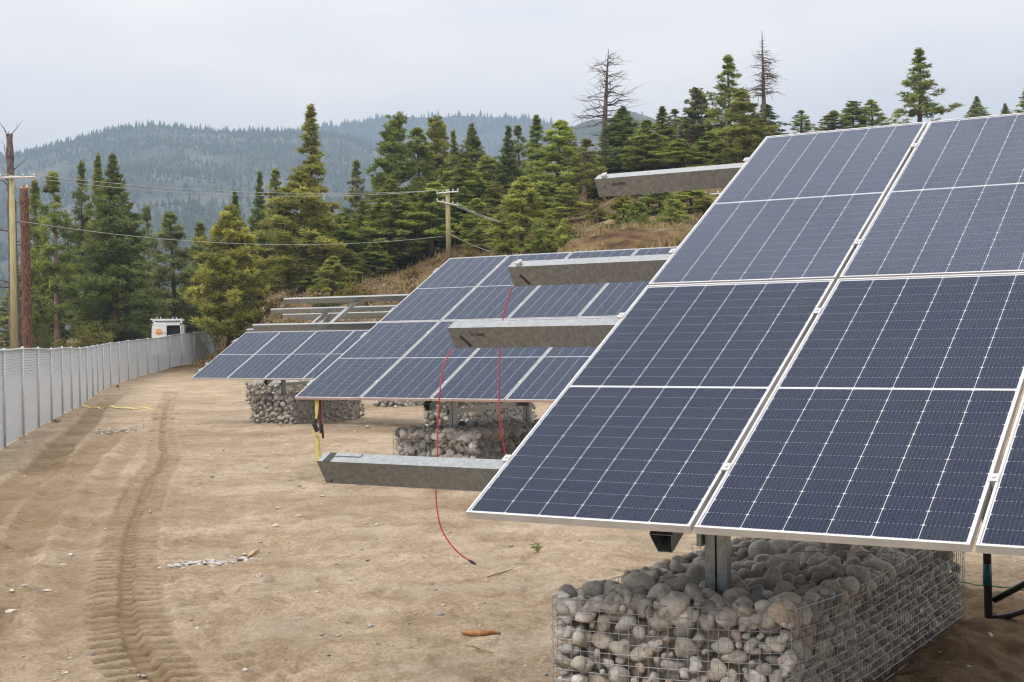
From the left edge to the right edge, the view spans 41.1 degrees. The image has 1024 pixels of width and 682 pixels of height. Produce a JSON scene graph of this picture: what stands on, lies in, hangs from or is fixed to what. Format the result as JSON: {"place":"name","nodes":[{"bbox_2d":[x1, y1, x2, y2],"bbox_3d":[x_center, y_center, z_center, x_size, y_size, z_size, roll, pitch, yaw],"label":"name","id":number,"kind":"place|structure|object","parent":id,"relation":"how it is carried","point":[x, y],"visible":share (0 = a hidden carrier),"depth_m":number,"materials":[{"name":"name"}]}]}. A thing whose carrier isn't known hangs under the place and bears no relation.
{"place":"outdoors","nodes":[
{"label":"outdoors","id":0,"kind":"place"},
{"bbox_2d":[0,125,434,333],"bbox_3d":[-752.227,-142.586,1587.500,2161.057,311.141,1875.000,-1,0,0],"label":"hill","id":1,"kind":"structure","parent":0,"point":[62,170],"depth_m":1585.84,"materials":[{"name":"plant"}]},
{"bbox_2d":[0,120,429,330],"bbox_3d":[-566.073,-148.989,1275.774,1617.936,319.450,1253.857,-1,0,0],"label":"distant forest","id":2,"kind":"object","parent":1,"relation":"on","point":[194,207],"visible":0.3,"depth_m":1581.97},
{"bbox_2d":[304,115,556,161],"bbox_3d":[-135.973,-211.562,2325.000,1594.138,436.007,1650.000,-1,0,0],"label":"hill","id":3,"kind":"structure","parent":0,"point":[491,135],"depth_m":2515.61,"materials":[{"name":"plant"}]},
{"bbox_2d":[265,109,571,161],"bbox_3d":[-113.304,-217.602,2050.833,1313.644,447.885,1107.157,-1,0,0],"label":"distant forest","id":4,"kind":"object","parent":3,"relation":"on","point":[508,120],"visible":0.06,"depth_m":2542.04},
{"bbox_2d":[0,130,1023,681],"bbox_3d":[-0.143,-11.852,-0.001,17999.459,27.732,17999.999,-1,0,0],"label":"ground","id":5,"kind":"structure","parent":0,"point":[122,592],"depth_m":11.89,"materials":[{"name":"soil"}]},
{"bbox_2d":[0,173,35,375],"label":"utility pole","id":6,"kind":"object","parent":5,"relation":"on","point":[13,298],"visible":0.91,"depth_m":71.87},
{"bbox_2d":[15,220,442,244],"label":"power line","id":7,"kind":"object","parent":6,"relation":"attached to","point":[229,243],"visible":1,"depth_m":79.54,"materials":[{"name":"metal"}]},
{"bbox_2d":[0,123,46,368],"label":"dead tree","id":8,"kind":"object","parent":5,"relation":"on","point":[9,152],"visible":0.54,"depth_m":77.86,"materials":[{"name":"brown wood"}]},
{"bbox_2d":[0,262,52,347],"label":"pine tree","id":9,"kind":"object","parent":5,"relation":"on","point":[4,322],"visible":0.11,"depth_m":134.14,"materials":[{"name":"green plant"}]},
{"bbox_2d":[16,184,51,373],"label":"cut trunk","id":10,"kind":"object","parent":5,"relation":"on","point":[27,339],"visible":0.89,"depth_m":73.81,"materials":[{"name":"brown plant"}]},
{"bbox_2d":[18,179,53,354],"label":"pine tree","id":11,"kind":"object","parent":5,"relation":"on","point":[35,203],"visible":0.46,"depth_m":97.66,"materials":[{"name":"green plant"}]},
{"bbox_2d":[33,319,68,364],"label":"shrub","id":12,"kind":"object","parent":5,"relation":"on","point":[51,342],"visible":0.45,"depth_m":83.85,"materials":[{"name":"green plant"}]},
{"bbox_2d":[30,171,95,347],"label":"pine tree","id":13,"kind":"object","parent":5,"relation":"on","point":[57,269],"visible":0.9,"depth_m":91.57,"materials":[{"name":"green plant"}]},
{"bbox_2d":[61,159,97,336],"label":"pine tree","id":14,"kind":"object","parent":5,"relation":"on","point":[82,197],"visible":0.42,"depth_m":99.75,"materials":[{"name":"green plant"}]},
{"bbox_2d":[51,237,125,325],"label":"pine tree","id":15,"kind":"object","parent":5,"relation":"on","point":[78,253],"visible":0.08,"depth_m":121.26,"materials":[{"name":"green plant"}]},
{"bbox_2d":[64,315,119,362],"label":"shrub","id":16,"kind":"object","parent":5,"relation":"on","point":[87,343],"visible":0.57,"depth_m":81.71,"materials":[{"name":"green plant"}]},
{"bbox_2d":[75,152,122,344],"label":"pine tree","id":17,"kind":"object","parent":5,"relation":"on","point":[97,173],"visible":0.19,"depth_m":94.78,"materials":[{"name":"green plant"}]},
{"bbox_2d":[0,328,216,447],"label":"chain link fence","id":18,"kind":"object","parent":5,"relation":"on","point":[100,367],"visible":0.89,"depth_m":40.31,"materials":[{"name":"metal"}]},
{"bbox_2d":[49,152,168,361],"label":"pine tree","id":19,"kind":"object","parent":5,"relation":"on","point":[108,250],"visible":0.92,"depth_m":89.18,"materials":[{"name":"green plant"}]},
{"bbox_2d":[137,205,170,337],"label":"pine tree","id":20,"kind":"object","parent":5,"relation":"on","point":[146,216],"visible":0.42,"depth_m":114.72,"materials":[{"name":"green plant"}]},
{"bbox_2d":[150,316,185,361],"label":"cabin","id":21,"kind":"object","parent":5,"relation":"on","point":[161,329],"visible":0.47,"depth_m":85.07,"materials":[{"name":"metal"}]},
{"bbox_2d":[136,210,200,322],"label":"pine tree","id":22,"kind":"object","parent":5,"relation":"on","point":[176,234],"visible":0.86,"depth_m":107.41,"materials":[{"name":"green plant"}]},
{"bbox_2d":[157,556,236,568],"bbox_3d":[-2.682,1.946,11.940,0.412,0.093,0.852,-1,0,26],"label":"rubble heap","id":23,"kind":"object","parent":5,"relation":"on","point":[213,561],"visible":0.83,"depth_m":11.90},
{"bbox_2d":[176,220,218,331],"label":"pine tree","id":24,"kind":"object","parent":5,"relation":"on","point":[200,229],"visible":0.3,"depth_m":111.64,"materials":[{"name":"green plant"}]},
{"bbox_2d":[178,203,279,345],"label":"pine tree","id":25,"kind":"object","parent":5,"relation":"on","point":[228,225],"visible":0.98,"depth_m":83.37,"materials":[{"name":"green plant"}]},
{"bbox_2d":[242,170,281,304],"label":"pine tree","id":26,"kind":"object","parent":5,"relation":"on","point":[253,219],"visible":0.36,"depth_m":103.76,"materials":[{"name":"green plant"}]},
{"bbox_2d":[255,167,298,293],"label":"pine tree","id":27,"kind":"object","parent":5,"relation":"on","point":[275,182],"visible":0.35,"depth_m":101.78,"materials":[{"name":"green plant"}]},
{"bbox_2d":[244,380,310,403],"bbox_3d":[-7.184,1.674,44.269,1.423,0.931,3.068,-1,0,31],"label":"gabion basket","id":28,"kind":"object","parent":5,"relation":"on","point":[260,387],"visible":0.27,"depth_m":43.30,"materials":[{"name":"stone"}]},
{"bbox_2d":[270,103,340,274],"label":"pine tree","id":29,"kind":"object","parent":5,"relation":"on","point":[312,163],"visible":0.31,"depth_m":97.61,"materials":[{"name":"green plant"}]},
{"bbox_2d":[249,391,364,423],"bbox_3d":[-4.994,1.644,33.589,1.367,0.882,3.026,-1,0,31],"label":"gabion basket","id":30,"kind":"object","parent":5,"relation":"on","point":[276,408],"visible":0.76,"depth_m":32.59,"materials":[{"name":"stone"}]},
{"bbox_2d":[191,294,408,394],"bbox_3d":[-2.584,0.607,32.814,9.490,1.987,4.450,-1,29,31],"label":"solar table","id":31,"kind":"object","parent":30,"relation":"on","point":[282,356],"visible":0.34,"depth_m":33.17,"materials":[{"name":"glass"}]},
{"bbox_2d":[252,170,363,294],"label":"pine tree","id":32,"kind":"object","parent":5,"relation":"on","point":[302,226],"visible":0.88,"depth_m":87.14,"materials":[{"name":"green plant"}]},
{"bbox_2d":[214,273,416,349],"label":"bank debris","id":33,"kind":"object","parent":5,"relation":"on","point":[301,295],"visible":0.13,"depth_m":79.38,"materials":[{"name":"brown wood"}]},
{"bbox_2d":[307,256,356,304],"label":"pine tree","id":34,"kind":"object","parent":5,"relation":"on","point":[330,265],"visible":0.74,"depth_m":79.79,"materials":[{"name":"green plant"}]},
{"bbox_2d":[282,311,387,322],"bbox_3d":[-6.033,0.608,53.624,9.520,1.967,4.280,-1,29,31],"label":"solar table","id":35,"kind":"object","parent":5,"relation":"on","point":[329,315],"visible":0.07,"depth_m":55.66,"materials":[{"name":"metal"}]},
{"bbox_2d":[311,211,367,274],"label":"pine tree","id":36,"kind":"object","parent":5,"relation":"on","point":[347,233],"visible":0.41,"depth_m":91.60,"materials":[{"name":"green plant"}]},
{"bbox_2d":[329,249,373,284],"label":"pine tree","id":37,"kind":"object","parent":5,"relation":"on","point":[347,259],"visible":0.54,"depth_m":87.74,"materials":[{"name":"green plant"}]},
{"bbox_2d":[340,273,363,302],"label":"shrub","id":38,"kind":"object","parent":5,"relation":"on","point":[353,290],"visible":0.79,"depth_m":75.84,"materials":[{"name":"green plant"}]},
{"bbox_2d":[339,159,370,217],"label":"pine tree","id":39,"kind":"object","parent":5,"relation":"on","point":[354,200],"visible":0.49,"depth_m":111.75,"materials":[{"name":"green plant"}]},
{"bbox_2d":[344,199,372,270],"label":"pine tree","id":40,"kind":"object","parent":5,"relation":"on","point":[364,205],"visible":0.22,"depth_m":99.80,"materials":[{"name":"green plant"}]},
{"bbox_2d":[351,241,398,277],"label":"pine tree","id":41,"kind":"object","parent":5,"relation":"on","point":[373,259],"visible":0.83,"depth_m":89.72,"materials":[{"name":"green plant"}]},
{"bbox_2d":[356,111,424,215],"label":"pine tree","id":42,"kind":"object","parent":5,"relation":"on","point":[397,151],"visible":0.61,"depth_m":101.37,"materials":[{"name":"green plant"}]},
{"bbox_2d":[353,178,428,270],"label":"pine tree","id":43,"kind":"object","parent":5,"relation":"on","point":[383,223],"visible":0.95,"depth_m":92.40,"materials":[{"name":"green plant"}]},
{"bbox_2d":[372,400,423,406],"bbox_3d":[-2.913,1.619,41.763,1.396,0.879,3.006,-1,0,30],"label":"gabion basket","id":44,"kind":"object","parent":5,"relation":"on","point":[385,403],"visible":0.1,"depth_m":40.61,"materials":[{"name":"stone"}]},
{"bbox_2d":[205,305,396,365],"bbox_3d":[-4.766,0.611,43.618,9.520,1.941,4.280,-1,29,31],"label":"solar table","id":45,"kind":"object","parent":44,"relation":"on","point":[325,310],"visible":0.06,"depth_m":45.56,"materials":[{"name":"metal"}]},
{"bbox_2d":[402,127,439,192],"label":"pine tree","id":46,"kind":"object","parent":5,"relation":"on","point":[427,174],"visible":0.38,"depth_m":105.38,"materials":[{"name":"green plant"}]},
{"bbox_2d":[397,181,462,256],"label":"pine tree","id":47,"kind":"object","parent":5,"relation":"on","point":[424,215],"visible":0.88,"depth_m":92.72,"materials":[{"name":"green plant"}]},
{"bbox_2d":[419,115,458,178],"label":"pine tree","id":48,"kind":"object","parent":5,"relation":"on","point":[436,135],"visible":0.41,"depth_m":109.62,"materials":[{"name":"green plant"}]},
{"bbox_2d":[420,166,463,247],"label":"pine tree","id":49,"kind":"object","parent":5,"relation":"on","point":[445,177],"visible":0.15,"depth_m":98.15,"materials":[{"name":"green plant"}]},
{"bbox_2d":[436,188,458,259],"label":"utility pole","id":50,"kind":"object","parent":5,"relation":"on","point":[447,192],"visible":0.95,"depth_m":87.86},
{"bbox_2d":[3,174,437,196],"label":"power line","id":51,"kind":"object","parent":50,"relation":"attached to","point":[223,194],"visible":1,"depth_m":78.91,"materials":[{"name":"metal"}]},
{"bbox_2d":[23,173,432,193],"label":"power line","id":52,"kind":"object","parent":50,"relation":"attached to","point":[229,191],"visible":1,"depth_m":79.37,"materials":[{"name":"metal"}]},
{"bbox_2d":[435,186,481,245],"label":"pine tree","id":53,"kind":"object","parent":5,"relation":"on","point":[464,192],"visible":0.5,"depth_m":93.61,"materials":[{"name":"green plant"}]},
{"bbox_2d":[189,138,740,364],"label":"dry grass","id":54,"kind":"structure","parent":5,"relation":"on","point":[687,229],"depth_m":80.41,"materials":[{"name":"brown plant"}]},
{"bbox_2d":[392,415,539,459],"bbox_3d":[-0.339,1.586,19.797,1.539,0.899,3.020,-1,0,31],"label":"gabion basket","id":55,"kind":"object","parent":5,"relation":"on","point":[476,438],"visible":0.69,"depth_m":18.72,"materials":[{"name":"stone"}]},
{"bbox_2d":[295,246,677,427],"bbox_3d":[2.172,0.517,19.030,9.450,1.989,4.577,-1,28,31],"label":"solar table","id":56,"kind":"object","parent":55,"relation":"on","point":[401,350],"visible":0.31,"depth_m":19.60,"materials":[{"name":"glass"}]},
{"bbox_2d":[312,400,323,461],"bbox_3d":[-2.717,1.243,19.141,0.164,0.900,0.090,-1,0,0],"label":"ratchet strap","id":57,"kind":"object","parent":56,"relation":"hanging from","point":[317,429],"visible":0.94,"depth_m":19.15,"materials":[{"name":"yellow fabric"}]},
{"bbox_2d":[436,157,501,243],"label":"pine tree","id":58,"kind":"object","parent":5,"relation":"on","point":[464,168],"visible":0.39,"depth_m":95.42,"materials":[{"name":"green plant"}]},
{"bbox_2d":[452,122,487,181],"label":"pine tree","id":59,"kind":"object","parent":5,"relation":"on","point":[472,142],"visible":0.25,"depth_m":111.64,"materials":[{"name":"green plant"}]},
{"bbox_2d":[451,198,499,244],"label":"pine tree","id":60,"kind":"object","parent":5,"relation":"on","point":[466,224],"visible":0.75,"depth_m":89.89,"materials":[{"name":"green plant"}]},
{"bbox_2d":[422,401,537,425],"bbox_3d":[-0.675,1.596,31.040,1.386,0.871,2.978,-1,0,31],"label":"gabion basket","id":61,"kind":"object","parent":5,"relation":"on","point":[514,412],"visible":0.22,"depth_m":30.04,"materials":[{"name":"stone"}]},
{"bbox_2d":[462,220,498,251],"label":"pine tree","id":62,"kind":"object","parent":5,"relation":"on","point":[479,229],"visible":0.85,"depth_m":83.73,"materials":[{"name":"green plant"}]},
{"bbox_2d":[471,155,503,197],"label":"pine tree","id":63,"kind":"object","parent":5,"relation":"on","point":[484,164],"visible":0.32,"depth_m":99.40,"materials":[{"name":"green plant"}]},
{"bbox_2d":[478,182,515,228],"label":"pine tree","id":64,"kind":"object","parent":5,"relation":"on","point":[493,189],"visible":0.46,"depth_m":94.60,"materials":[{"name":"green plant"}]},
{"bbox_2d":[481,125,525,201],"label":"pine tree","id":65,"kind":"object","parent":5,"relation":"on","point":[506,167],"visible":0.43,"depth_m":97.69,"materials":[{"name":"green plant"}]},
{"bbox_2d":[3,412,1020,680],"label":"scattered pebbles","id":66,"kind":"object","parent":5,"relation":"on","point":[367,588],"visible":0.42,"depth_m":10.30,"materials":[{"name":"stone"}]},
{"bbox_2d":[505,125,531,176],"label":"pine tree","id":67,"kind":"object","parent":5,"relation":"on","point":[517,129],"visible":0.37,"depth_m":111.92,"materials":[{"name":"green plant"}]},
{"bbox_2d":[483,176,558,255],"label":"pine tree","id":68,"kind":"object","parent":5,"relation":"on","point":[519,229],"visible":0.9,"depth_m":75.67,"materials":[{"name":"green plant"}]},
{"bbox_2d":[517,114,555,200],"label":"pine tree","id":69,"kind":"object","parent":5,"relation":"on","point":[533,143],"visible":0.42,"depth_m":103.81,"materials":[{"name":"green plant"}]},
{"bbox_2d":[516,185,558,225],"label":"pine tree","id":70,"kind":"object","parent":5,"relation":"on","point":[541,189],"visible":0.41,"depth_m":91.68,"materials":[{"name":"green plant"}]},
{"bbox_2d":[526,220,550,253],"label":"pine tree","id":71,"kind":"object","parent":5,"relation":"on","point":[539,232],"visible":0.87,"depth_m":73.79,"materials":[{"name":"green plant"}]},
{"bbox_2d":[520,119,608,206],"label":"pine tree","id":72,"kind":"object","parent":5,"relation":"on","point":[562,139],"visible":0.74,"depth_m":97.34,"materials":[{"name":"green plant"}]},
{"bbox_2d":[553,217,576,250],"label":"pine tree","id":73,"kind":"object","parent":5,"relation":"on","point":[565,225],"visible":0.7,"depth_m":71.80,"materials":[{"name":"green plant"}]},
{"bbox_2d":[547,183,591,218],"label":"pine tree","id":74,"kind":"object","parent":5,"relation":"on","point":[567,191],"visible":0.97,"depth_m":89.61,"materials":[{"name":"green plant"}]},
{"bbox_2d":[551,138,606,210],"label":"pine tree","id":75,"kind":"object","parent":5,"relation":"on","point":[585,176],"visible":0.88,"depth_m":93.78,"materials":[{"name":"green plant"}]},
{"bbox_2d":[581,208,612,221],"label":"pine tree","id":76,"kind":"object","parent":5,"relation":"on","point":[600,212],"visible":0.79,"depth_m":83.58,"materials":[{"name":"green plant"}]},
{"bbox_2d":[572,49,641,167],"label":"dead tree","id":77,"kind":"object","parent":5,"relation":"on","point":[605,115],"visible":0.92,"depth_m":105.89,"materials":[{"name":"grey wood"}]},
{"bbox_2d":[582,105,648,179],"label":"pine tree","id":78,"kind":"object","parent":5,"relation":"on","point":[618,134],"visible":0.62,"depth_m":101.14,"materials":[{"name":"green plant"}]},
{"bbox_2d":[601,195,639,228],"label":"pine tree","id":79,"kind":"object","parent":5,"relation":"on","point":[622,206],"visible":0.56,"depth_m":75.68,"materials":[{"name":"green plant"}]},
{"bbox_2d":[621,201,653,225],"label":"pine tree","id":80,"kind":"object","parent":5,"relation":"on","point":[640,209],"visible":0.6,"depth_m":73.81,"materials":[{"name":"green plant"}]},
{"bbox_2d":[617,119,670,171],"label":"pine tree","id":81,"kind":"object","parent":5,"relation":"on","point":[647,147],"visible":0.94,"depth_m":97.40,"materials":[{"name":"green plant"}]},
{"bbox_2d":[638,192,687,213],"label":"pine tree","id":82,"kind":"object","parent":5,"relation":"on","point":[658,197],"visible":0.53,"depth_m":81.73,"materials":[{"name":"green plant"}]},
{"bbox_2d":[651,106,678,158],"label":"pine tree","id":83,"kind":"object","parent":5,"relation":"on","point":[661,128],"visible":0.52,"depth_m":101.83,"materials":[{"name":"green plant"}]},
{"bbox_2d":[655,199,691,224],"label":"pine tree","id":84,"kind":"object","parent":5,"relation":"on","point":[670,212],"visible":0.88,"depth_m":75.72,"materials":[{"name":"green plant"}]},
{"bbox_2d":[664,109,691,146],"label":"pine tree","id":85,"kind":"object","parent":5,"relation":"on","point":[675,112],"visible":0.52,"depth_m":117.65,"materials":[{"name":"green plant"}]},
{"bbox_2d":[654,139,710,167],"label":"pine tree","id":86,"kind":"object","parent":5,"relation":"on","point":[680,150],"visible":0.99,"depth_m":95.44,"materials":[{"name":"green plant"}]},
{"bbox_2d":[663,190,716,212],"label":"pine tree","id":87,"kind":"object","parent":5,"relation":"on","point":[690,196],"visible":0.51,"depth_m":79.56,"materials":[{"name":"green plant"}]},
{"bbox_2d":[687,197,714,211],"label":"pine tree","id":88,"kind":"object","parent":5,"relation":"on","point":[707,202],"visible":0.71,"depth_m":77.69,"materials":[{"name":"green plant"}]},
{"bbox_2d":[677,86,726,148],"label":"pine tree","id":89,"kind":"object","parent":5,"relation":"on","point":[693,118],"visible":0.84,"depth_m":115.57,"materials":[{"name":"green plant"}]},
{"bbox_2d":[684,132,735,164],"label":"pine tree","id":90,"kind":"object","parent":5,"relation":"on","point":[702,144],"visible":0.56,"depth_m":97.50,"materials":[{"name":"green plant"}]},
{"bbox_2d":[702,54,748,145],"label":"pine tree","id":91,"kind":"object","parent":5,"relation":"on","point":[728,92],"visible":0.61,"depth_m":105.84,"materials":[{"name":"green plant"}]},
{"bbox_2d":[707,90,780,162],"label":"pine tree","id":92,"kind":"object","parent":5,"relation":"on","point":[747,120],"visible":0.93,"depth_m":93.40,"materials":[{"name":"green plant"}]},
{"bbox_2d":[550,537,966,681],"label":"gabion basket","id":93,"kind":"object","parent":5,"relation":"on","point":[791,611],"visible":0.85,"depth_m":6.54,"materials":[{"name":"stone"}]},
{"bbox_2d":[317,113,1023,595],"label":"solar table","id":94,"kind":"object","parent":93,"relation":"on","point":[815,337],"visible":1,"depth_m":6.88,"materials":[{"name":"glass"}]},
{"bbox_2d":[435,349,475,564],"bbox_3d":[-0.358,0.701,8.298,0.164,1.308,0.258,-1,0,-34],"label":"red cable","id":95,"kind":"object","parent":94,"relation":"hanging from","point":[471,562],"visible":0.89,"depth_m":8.34,"materials":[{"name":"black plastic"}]},
{"bbox_2d":[736,104,790,154],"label":"pine tree","id":96,"kind":"object","parent":5,"relation":"on","point":[768,113],"visible":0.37,"depth_m":103.86,"materials":[{"name":"green plant"}]},
{"bbox_2d":[744,37,788,138],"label":"dead tree","id":97,"kind":"object","parent":5,"relation":"on","point":[763,85],"visible":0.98,"depth_m":103.91,"materials":[{"name":"grey wood"}]},
{"bbox_2d":[789,110,816,133],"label":"pine tree","id":98,"kind":"object","parent":5,"relation":"on","point":[801,120],"visible":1,"depth_m":131.66,"materials":[{"name":"green plant"}]},
{"bbox_2d":[814,110,851,130],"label":"pine tree","id":99,"kind":"object","parent":5,"relation":"on","point":[830,122],"visible":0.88,"depth_m":123.68,"materials":[{"name":"green plant"}]},
{"bbox_2d":[838,100,868,128],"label":"pine tree","id":100,"kind":"object","parent":5,"relation":"on","point":[853,109],"visible":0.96,"depth_m":121.56,"materials":[{"name":"green plant"}]},
{"bbox_2d":[857,99,892,127],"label":"pine tree","id":101,"kind":"object","parent":5,"relation":"on","point":[874,107],"visible":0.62,"depth_m":121.62,"materials":[{"name":"green plant"}]},
{"bbox_2d":[883,47,964,124],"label":"pine tree","id":102,"kind":"object","parent":5,"relation":"on","point":[923,105],"visible":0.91,"depth_m":103.67,"materials":[{"name":"green plant"}]},
{"bbox_2d":[963,96,989,117],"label":"pine tree","id":103,"kind":"object","parent":5,"relation":"on","point":[976,108],"visible":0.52,"depth_m":139.70,"materials":[{"name":"green plant"}]},
{"bbox_2d":[982,519,1023,618],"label":"pipe prop","id":104,"kind":"object","parent":5,"relation":"on","point":[987,584],"visible":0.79,"depth_m":8.63,"materials":[{"name":"black metal"}]},
{"bbox_2d":[0,0,1023,155],"label":"sky","id":105,"kind":"structure","parent":0,"point":[70,68],"materials":[{"name":"grey"}]},
{"bbox_2d":[504,112,679,176],"bbox_3d":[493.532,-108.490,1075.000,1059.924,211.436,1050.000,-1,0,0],"label":"hill","id":106,"kind":"structure","parent":0,"point":[585,131],"depth_m":1205.71,"materials":[{"name":"plant"}]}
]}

